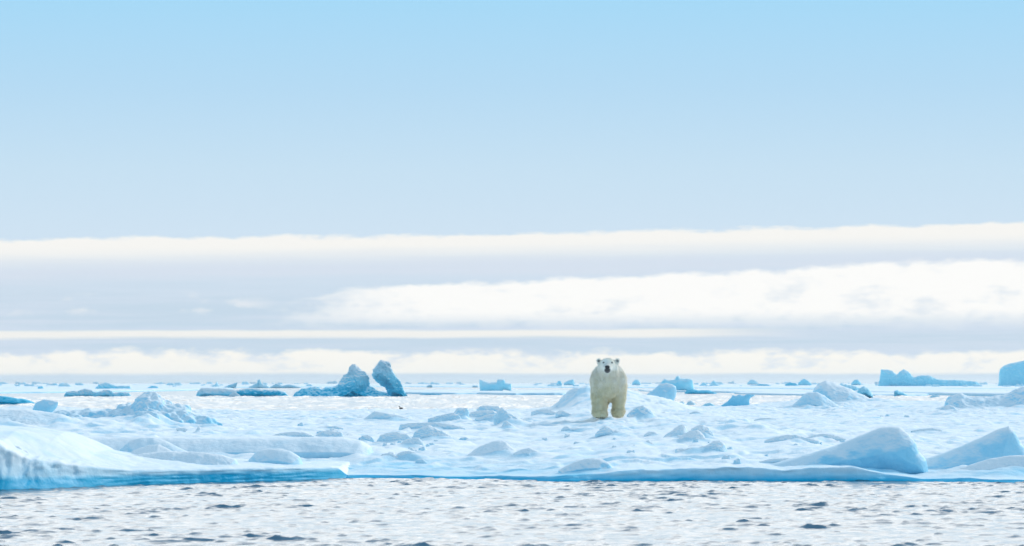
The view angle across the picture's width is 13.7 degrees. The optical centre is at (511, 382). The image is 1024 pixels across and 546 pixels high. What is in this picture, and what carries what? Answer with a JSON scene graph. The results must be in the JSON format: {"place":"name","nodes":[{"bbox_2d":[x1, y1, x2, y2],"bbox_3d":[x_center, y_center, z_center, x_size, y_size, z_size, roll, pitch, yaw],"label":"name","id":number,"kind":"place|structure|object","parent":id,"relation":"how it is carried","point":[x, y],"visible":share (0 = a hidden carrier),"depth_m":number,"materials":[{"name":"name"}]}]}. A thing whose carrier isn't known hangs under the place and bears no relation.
{"place":"outdoors","nodes":[
{"label":"outdoors","id":0,"kind":"place"},
{"bbox_2d":[0,382,1023,545],"bbox_3d":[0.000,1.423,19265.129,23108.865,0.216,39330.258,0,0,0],"label":"sea water","id":1,"kind":"structure","parent":0,"point":[429,511],"depth_m":50.21,"materials":[{"name":"grey liquid"}]},
{"bbox_2d":[0,396,34,403],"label":"floating ice","id":2,"kind":"structure","parent":1,"relation":"on","point":[7,400],"depth_m":289.55,"materials":[{"name":"blue ice"}]},
{"bbox_2d":[32,399,57,411],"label":"ice block","id":3,"kind":"structure","parent":1,"relation":"on","point":[44,405],"depth_m":103.90,"materials":[{"name":"blue ice"}]},
{"bbox_2d":[64,389,130,396],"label":"iceberg","id":4,"kind":"object","parent":1,"relation":"on","point":[85,392],"visible":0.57,"depth_m":449.62,"materials":[{"name":"white ice"}]},
{"bbox_2d":[95,382,130,388],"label":"iceberg","id":5,"kind":"object","parent":1,"relation":"on","point":[105,385],"visible":0.62,"depth_m":799.45,"materials":[{"name":"ice"}]},
{"bbox_2d":[0,387,232,392],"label":"ice floe","id":6,"kind":"object","parent":1,"relation":"on","point":[56,390],"visible":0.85,"depth_m":715.18,"materials":[{"name":"white ice"}]},
{"bbox_2d":[0,425,349,488],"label":"ice floe","id":7,"kind":"object","parent":1,"relation":"on","point":[58,459],"visible":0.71,"depth_m":62.60,"materials":[{"name":"white ice"}]},
{"bbox_2d":[130,444,170,453],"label":"snow mound","id":8,"kind":"object","parent":7,"relation":"on","point":[151,448],"visible":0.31,"depth_m":66.31,"materials":[{"name":"white snow"}]},
{"bbox_2d":[119,437,185,451],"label":"snow mound","id":9,"kind":"object","parent":7,"relation":"on","point":[132,445],"visible":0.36,"depth_m":67.13,"materials":[{"name":"white snow"}]},
{"bbox_2d":[134,451,237,464],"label":"snow mound","id":10,"kind":"object","parent":7,"relation":"on","point":[205,458],"visible":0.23,"depth_m":65.32,"materials":[{"name":"white snow"}]},
{"bbox_2d":[196,388,237,395],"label":"iceberg","id":11,"kind":"object","parent":1,"relation":"on","point":[213,391],"visible":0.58,"depth_m":454.34,"materials":[{"name":"white ice"}]},
{"bbox_2d":[224,383,236,387],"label":"distant ice","id":12,"kind":"structure","parent":1,"relation":"on","point":[233,385],"depth_m":1099.45,"materials":[{"name":"ice"}]},
{"bbox_2d":[228,392,239,396],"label":"iceberg","id":13,"kind":"object","parent":1,"relation":"on","point":[233,394],"visible":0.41,"depth_m":442.81,"materials":[{"name":"ice"}]},
{"bbox_2d":[0,384,479,387],"bbox_3d":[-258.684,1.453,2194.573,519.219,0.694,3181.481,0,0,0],"label":"ice floe","id":14,"kind":"object","parent":1,"relation":"on","point":[148,385],"visible":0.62,"depth_m":1562.95,"materials":[{"name":"white ice"}]},
{"bbox_2d":[248,379,268,387],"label":"distant ice","id":15,"kind":"structure","parent":1,"relation":"on","point":[258,384],"depth_m":1099.21,"materials":[{"name":"blue ice"}]},
{"bbox_2d":[237,388,287,395],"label":"iceberg","id":16,"kind":"object","parent":1,"relation":"on","point":[253,392],"visible":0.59,"depth_m":451.41,"materials":[{"name":"blue ice"}]},
{"bbox_2d":[270,384,299,387],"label":"distant ice","id":17,"kind":"structure","parent":1,"relation":"on","point":[283,386],"depth_m":1099.55,"materials":[{"name":"blue ice"}]},
{"bbox_2d":[293,364,389,395],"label":"iceberg","id":18,"kind":"object","parent":1,"relation":"on","point":[354,381],"visible":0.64,"depth_m":454.21,"materials":[{"name":"blue ice"}]},
{"bbox_2d":[372,360,407,395],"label":"iceberg","id":19,"kind":"object","parent":1,"relation":"on","point":[383,374],"visible":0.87,"depth_m":454.55,"materials":[{"name":"blue ice"}]},
{"bbox_2d":[381,389,531,393],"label":"ice floe","id":20,"kind":"object","parent":1,"relation":"on","point":[459,391],"visible":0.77,"depth_m":590.59,"materials":[{"name":"white ice"}]},
{"bbox_2d":[479,379,510,390],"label":"iceberg","id":21,"kind":"object","parent":1,"relation":"on","point":[500,385],"visible":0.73,"depth_m":619.35,"materials":[{"name":"blue ice"}]},
{"bbox_2d":[0,385,1023,481],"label":"ice floe","id":22,"kind":"object","parent":1,"relation":"on","point":[741,432],"visible":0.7,"depth_m":88.36,"materials":[{"name":"white ice"}]},
{"bbox_2d":[0,409,70,424],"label":"snow mound","id":23,"kind":"object","parent":22,"relation":"on","point":[29,417],"visible":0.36,"depth_m":92.88,"materials":[{"name":"white snow"}]},
{"bbox_2d":[52,391,222,425],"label":"ice hummock","id":24,"kind":"object","parent":22,"relation":"on","point":[155,402],"visible":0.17,"depth_m":95.70,"materials":[{"name":"white ice"}]},
{"bbox_2d":[137,411,159,419],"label":"ice block","id":25,"kind":"structure","parent":24,"relation":"on","point":[154,414],"depth_m":94.53,"materials":[{"name":"ice"}]},
{"bbox_2d":[176,428,187,431],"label":"ice shard","id":26,"kind":"object","parent":22,"relation":"on","point":[182,429],"visible":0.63,"depth_m":90.58,"materials":[{"name":"white ice"}]},
{"bbox_2d":[85,436,372,457],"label":"snow bank","id":27,"kind":"structure","parent":22,"relation":"on","point":[320,447],"depth_m":72.35,"materials":[{"name":"white snow"}]},
{"bbox_2d":[248,448,302,464],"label":"snow mound","id":28,"kind":"object","parent":22,"relation":"on","point":[279,456],"visible":0.52,"depth_m":66.79,"materials":[{"name":"white snow"}]},
{"bbox_2d":[274,431,313,436],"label":"ice block","id":29,"kind":"structure","parent":22,"relation":"on","point":[302,434],"depth_m":87.19,"materials":[{"name":"white ice"}]},
{"bbox_2d":[315,430,342,435],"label":"ice block","id":30,"kind":"structure","parent":22,"relation":"on","point":[328,433],"depth_m":88.98,"materials":[{"name":"white ice"}]},
{"bbox_2d":[317,426,343,429],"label":"ice block","id":31,"kind":"structure","parent":22,"relation":"on","point":[336,427],"depth_m":96.40,"materials":[{"name":"white ice"}]},
{"bbox_2d":[359,435,374,441],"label":"ice block","id":32,"kind":"structure","parent":22,"relation":"on","point":[367,438],"depth_m":85.19,"materials":[{"name":"white ice"}]},
{"bbox_2d":[364,411,409,418],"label":"ice slab","id":33,"kind":"structure","parent":22,"relation":"on","point":[377,415],"depth_m":111.46,"materials":[{"name":"white ice"}]},
{"bbox_2d":[380,453,397,457],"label":"ice block","id":34,"kind":"structure","parent":22,"relation":"on","point":[392,455],"depth_m":71.30,"materials":[{"name":"white ice"}]},
{"bbox_2d":[377,432,410,440],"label":"ice block","id":35,"kind":"structure","parent":22,"relation":"on","point":[393,436],"depth_m":83.69,"materials":[{"name":"ice"}]},
{"bbox_2d":[397,451,415,455],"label":"ice block","id":36,"kind":"structure","parent":22,"relation":"on","point":[404,452],"depth_m":71.41,"materials":[{"name":"white ice"}]},
{"bbox_2d":[402,438,424,445],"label":"ice block","id":37,"kind":"structure","parent":22,"relation":"on","point":[416,441],"depth_m":79.89,"materials":[{"name":"white ice"}]},
{"bbox_2d":[415,459,426,463],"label":"ice crumb","id":38,"kind":"object","parent":22,"relation":"on","point":[421,461],"visible":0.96,"depth_m":70.54,"materials":[{"name":"ice"}]},
{"bbox_2d":[412,425,451,438],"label":"ice block","id":39,"kind":"structure","parent":22,"relation":"on","point":[425,431],"depth_m":86.89,"materials":[{"name":"ice"}]},
{"bbox_2d":[399,422,464,429],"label":"ice block","id":40,"kind":"structure","parent":22,"relation":"on","point":[423,424],"depth_m":95.48,"materials":[{"name":"white ice"}]},
{"bbox_2d":[428,413,460,421],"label":"ice block","id":41,"kind":"structure","parent":22,"relation":"on","point":[449,416],"depth_m":106.58,"materials":[{"name":"ice"}]},
{"bbox_2d":[454,408,468,417],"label":"ice block","id":42,"kind":"structure","parent":22,"relation":"on","point":[462,411],"depth_m":109.59,"materials":[{"name":"white ice"}]},
{"bbox_2d":[469,410,495,415],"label":"ice block","id":43,"kind":"structure","parent":22,"relation":"on","point":[481,413],"depth_m":110.98,"materials":[{"name":"white ice"}]},
{"bbox_2d":[476,414,493,420],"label":"ice block","id":44,"kind":"structure","parent":22,"relation":"on","point":[484,417],"depth_m":106.78,"materials":[{"name":"white ice"}]},
{"bbox_2d":[476,405,499,411],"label":"ice block","id":45,"kind":"structure","parent":22,"relation":"on","point":[493,408],"depth_m":145.88,"materials":[{"name":"ice"}]},
{"bbox_2d":[468,440,515,455],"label":"snow mound","id":46,"kind":"object","parent":22,"relation":"on","point":[493,446],"visible":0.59,"depth_m":72.60,"materials":[{"name":"white snow"}]},
{"bbox_2d":[493,407,517,424],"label":"ice block","id":47,"kind":"structure","parent":22,"relation":"on","point":[501,414],"depth_m":98.60,"materials":[{"name":"ice"}]},
{"bbox_2d":[502,421,513,426],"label":"ice block","id":48,"kind":"structure","parent":22,"relation":"on","point":[505,423],"depth_m":96.30,"materials":[{"name":"white ice"}]},
{"bbox_2d":[513,448,537,454],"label":"snow mound","id":49,"kind":"object","parent":22,"relation":"on","point":[526,451],"visible":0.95,"depth_m":72.00,"materials":[{"name":"white snow"}]},
{"bbox_2d":[531,409,555,414],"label":"snow lump","id":50,"kind":"object","parent":22,"relation":"on","point":[547,411],"visible":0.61,"depth_m":112.28,"materials":[{"name":"white snow"}]},
{"bbox_2d":[555,410,571,417],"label":"snow lump","id":51,"kind":"object","parent":22,"relation":"on","point":[559,413],"visible":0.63,"depth_m":108.17,"materials":[{"name":"white snow"}]},
{"bbox_2d":[552,387,579,406],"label":"snow mound","id":52,"kind":"object","parent":22,"relation":"on","point":[568,395],"visible":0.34,"depth_m":132.75,"materials":[{"name":"white snow"}]},
{"bbox_2d":[561,426,579,430],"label":"snow lump","id":53,"kind":"object","parent":22,"relation":"on","point":[565,428],"visible":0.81,"depth_m":90.89,"materials":[{"name":"white snow"}]},
{"bbox_2d":[558,458,612,472],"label":"ice boulder","id":54,"kind":"object","parent":22,"relation":"on","point":[589,464],"visible":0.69,"depth_m":65.37,"materials":[{"name":"white ice"}]},
{"bbox_2d":[589,357,628,417],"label":"polar bear","id":55,"kind":"object","parent":22,"relation":"on","point":[608,381],"visible":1,"depth_m":99.92},
{"bbox_2d":[595,426,631,436],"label":"snow lump","id":56,"kind":"object","parent":22,"relation":"on","point":[605,430],"visible":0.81,"depth_m":83.78,"materials":[{"name":"white snow"}]},
{"bbox_2d":[627,405,653,416],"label":"snow lump","id":57,"kind":"object","parent":22,"relation":"on","point":[642,409],"visible":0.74,"depth_m":99.20,"materials":[{"name":"white snow"}]},
{"bbox_2d":[644,432,657,436],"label":"snow lump","id":58,"kind":"object","parent":22,"relation":"on","point":[647,434],"visible":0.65,"depth_m":83.39,"materials":[{"name":"white snow"}]},
{"bbox_2d":[647,383,676,400],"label":"ice block","id":59,"kind":"structure","parent":22,"relation":"on","point":[666,390],"depth_m":157.76,"materials":[{"name":"blue ice"}]},
{"bbox_2d":[663,424,687,437],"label":"snow lump","id":60,"kind":"object","parent":22,"relation":"on","point":[681,429],"visible":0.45,"depth_m":80.22,"materials":[{"name":"white snow"}]},
{"bbox_2d":[679,430,705,439],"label":"snow lump","id":61,"kind":"object","parent":22,"relation":"on","point":[697,434],"visible":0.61,"depth_m":77.89,"materials":[{"name":"white snow"}]},
{"bbox_2d":[675,441,726,452],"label":"snow lump","id":62,"kind":"object","parent":22,"relation":"on","point":[717,445],"visible":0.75,"depth_m":70.49,"materials":[{"name":"white snow"}]},
{"bbox_2d":[691,425,713,435],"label":"snow lump","id":63,"kind":"object","parent":22,"relation":"on","point":[702,429],"visible":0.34,"depth_m":79.52,"materials":[{"name":"white snow"}]},
{"bbox_2d":[722,455,730,458],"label":"ice crumb","id":64,"kind":"object","parent":22,"relation":"on","point":[726,457],"visible":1,"depth_m":67.36,"materials":[{"name":"ice"}]},
{"bbox_2d":[733,458,740,463],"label":"ice crumb","id":65,"kind":"object","parent":22,"relation":"on","point":[737,461],"visible":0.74,"depth_m":66.66,"materials":[{"name":"ice"}]},
{"bbox_2d":[721,394,754,405],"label":"ice block","id":66,"kind":"structure","parent":22,"relation":"on","point":[739,400],"depth_m":162.84,"materials":[{"name":"blue ice"}]},
{"bbox_2d":[759,458,790,462],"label":"snow lump","id":67,"kind":"object","parent":22,"relation":"on","point":[773,460],"visible":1,"depth_m":66.89,"materials":[{"name":"white snow"}]},
{"bbox_2d":[764,435,819,443],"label":"snow lump","id":68,"kind":"object","parent":22,"relation":"on","point":[785,437],"visible":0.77,"depth_m":77.09,"materials":[{"name":"white snow"}]},
{"bbox_2d":[793,392,837,406],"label":"ice hummock","id":69,"kind":"object","parent":22,"relation":"on","point":[814,398],"visible":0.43,"depth_m":151.62,"materials":[{"name":"white ice"}]},
{"bbox_2d":[806,434,846,440],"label":"snow lump","id":70,"kind":"object","parent":22,"relation":"on","point":[837,438],"visible":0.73,"depth_m":84.89,"materials":[{"name":"white snow"}]},
{"bbox_2d":[813,381,870,401],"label":"ice hummock","id":71,"kind":"object","parent":22,"relation":"on","point":[833,391],"visible":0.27,"depth_m":159.31,"materials":[{"name":"white ice"}]},
{"bbox_2d":[771,426,927,473],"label":"ice wedge","id":72,"kind":"object","parent":22,"relation":"on","point":[895,448],"visible":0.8,"depth_m":66.46,"materials":[{"name":"blue ice"}]},
{"bbox_2d":[911,428,941,431],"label":"snow lump","id":73,"kind":"object","parent":22,"relation":"on","point":[932,429],"visible":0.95,"depth_m":92.30,"materials":[{"name":"white snow"}]},
{"bbox_2d":[940,405,957,409],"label":"ice block","id":74,"kind":"structure","parent":22,"relation":"on","point":[948,407],"depth_m":136.91,"materials":[{"name":"white ice"}]},
{"bbox_2d":[925,426,1023,468],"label":"ice wedge","id":75,"kind":"object","parent":22,"relation":"on","point":[1003,441],"visible":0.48,"depth_m":67.47,"materials":[{"name":"ice"}]},
{"bbox_2d":[944,386,1023,408],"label":"ice hummock","id":76,"kind":"object","parent":22,"relation":"on","point":[1009,399],"visible":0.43,"depth_m":139.42,"materials":[{"name":"white ice"}]},
{"bbox_2d":[959,455,1023,469],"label":"snow mound","id":77,"kind":"object","parent":22,"relation":"on","point":[1003,461],"visible":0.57,"depth_m":65.78,"materials":[{"name":"white snow"}]},
{"bbox_2d":[471,390,568,394],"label":"ice floe","id":78,"kind":"object","parent":1,"relation":"on","point":[546,392],"visible":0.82,"depth_m":516.95,"materials":[{"name":"white ice"}]},
{"bbox_2d":[660,376,693,389],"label":"iceberg piece","id":79,"kind":"object","parent":1,"relation":"on","point":[678,382],"visible":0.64,"depth_m":699.14,"materials":[{"name":"blue ice"}]},
{"bbox_2d":[373,383,1022,388],"bbox_3d":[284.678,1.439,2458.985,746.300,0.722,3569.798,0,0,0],"label":"ice floe","id":80,"kind":"object","parent":1,"relation":"on","point":[867,385],"visible":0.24,"depth_m":1239.84,"materials":[{"name":"white ice"}]},
{"bbox_2d":[564,379,573,384],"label":"distant ice","id":81,"kind":"structure","parent":80,"relation":"on","point":[570,382],"depth_m":1799.28,"materials":[{"name":"blue ice"}]},
{"bbox_2d":[632,380,640,384],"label":"distant ice","id":82,"kind":"structure","parent":80,"relation":"on","point":[635,382],"depth_m":1799.37,"materials":[{"name":"blue ice"}]},
{"bbox_2d":[709,381,719,385],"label":"distant ice","id":83,"kind":"structure","parent":80,"relation":"on","point":[713,383],"depth_m":1449.28,"materials":[{"name":"blue ice"}]},
{"bbox_2d":[747,379,757,384],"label":"distant ice","id":84,"kind":"structure","parent":80,"relation":"on","point":[752,382],"depth_m":2199.31,"materials":[{"name":"blue ice"}]},
{"bbox_2d":[785,382,798,385],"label":"distant ice","id":85,"kind":"structure","parent":80,"relation":"on","point":[791,384],"depth_m":1499.51,"materials":[{"name":"blue ice"}]},
{"bbox_2d":[798,379,810,384],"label":"distant ice","id":86,"kind":"structure","parent":80,"relation":"on","point":[804,382],"depth_m":1699.10,"materials":[{"name":"ice"}]},
{"bbox_2d":[851,380,860,384],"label":"distant ice","id":87,"kind":"structure","parent":80,"relation":"on","point":[855,382],"depth_m":1699.39,"materials":[{"name":"blue ice"}]},
{"bbox_2d":[878,369,979,385],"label":"iceberg","id":88,"kind":"object","parent":80,"relation":"on","point":[903,377],"visible":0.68,"depth_m":1397.86,"materials":[{"name":"blue ice"}]},
{"bbox_2d":[685,389,716,393],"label":"floating ice","id":89,"kind":"structure","parent":1,"relation":"on","point":[691,391],"depth_m":551.44,"materials":[{"name":"blue ice"}]},
{"bbox_2d":[638,389,812,392],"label":"ice floe","id":90,"kind":"object","parent":1,"relation":"on","point":[730,390],"visible":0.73,"depth_m":644.37,"materials":[{"name":"white ice"}]},
{"bbox_2d":[734,391,928,395],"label":"ice floe","id":91,"kind":"object","parent":1,"relation":"on","point":[803,393],"visible":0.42,"depth_m":501.81,"materials":[{"name":"white ice"}]},
{"bbox_2d":[844,385,858,390],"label":"floating ice","id":92,"kind":"structure","parent":1,"relation":"on","point":[852,387],"depth_m":599.38,"materials":[{"name":"blue ice"}]},
{"bbox_2d":[857,386,872,397],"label":"floating ice","id":93,"kind":"structure","parent":1,"relation":"on","point":[864,390],"depth_m":399.37,"materials":[{"name":"blue ice"}]},
{"bbox_2d":[894,390,908,395],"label":"floating ice","id":94,"kind":"structure","parent":1,"relation":"on","point":[897,393],"depth_m":449.53,"materials":[{"name":"blue ice"}]},
{"bbox_2d":[806,388,1013,395],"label":"ice floe","id":95,"kind":"object","parent":1,"relation":"on","point":[967,392],"visible":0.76,"depth_m":560.52,"materials":[{"name":"white ice"}]},
{"bbox_2d":[998,361,1023,385],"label":"iceberg","id":96,"kind":"object","parent":1,"relation":"on","point":[1011,374],"visible":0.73,"depth_m":1497.03,"materials":[{"name":"blue ice"}]},
{"bbox_2d":[0,0,1023,381],"label":"sky","id":97,"kind":"structure","parent":0,"point":[191,190],"materials":[{"name":"blue"}]}
]}

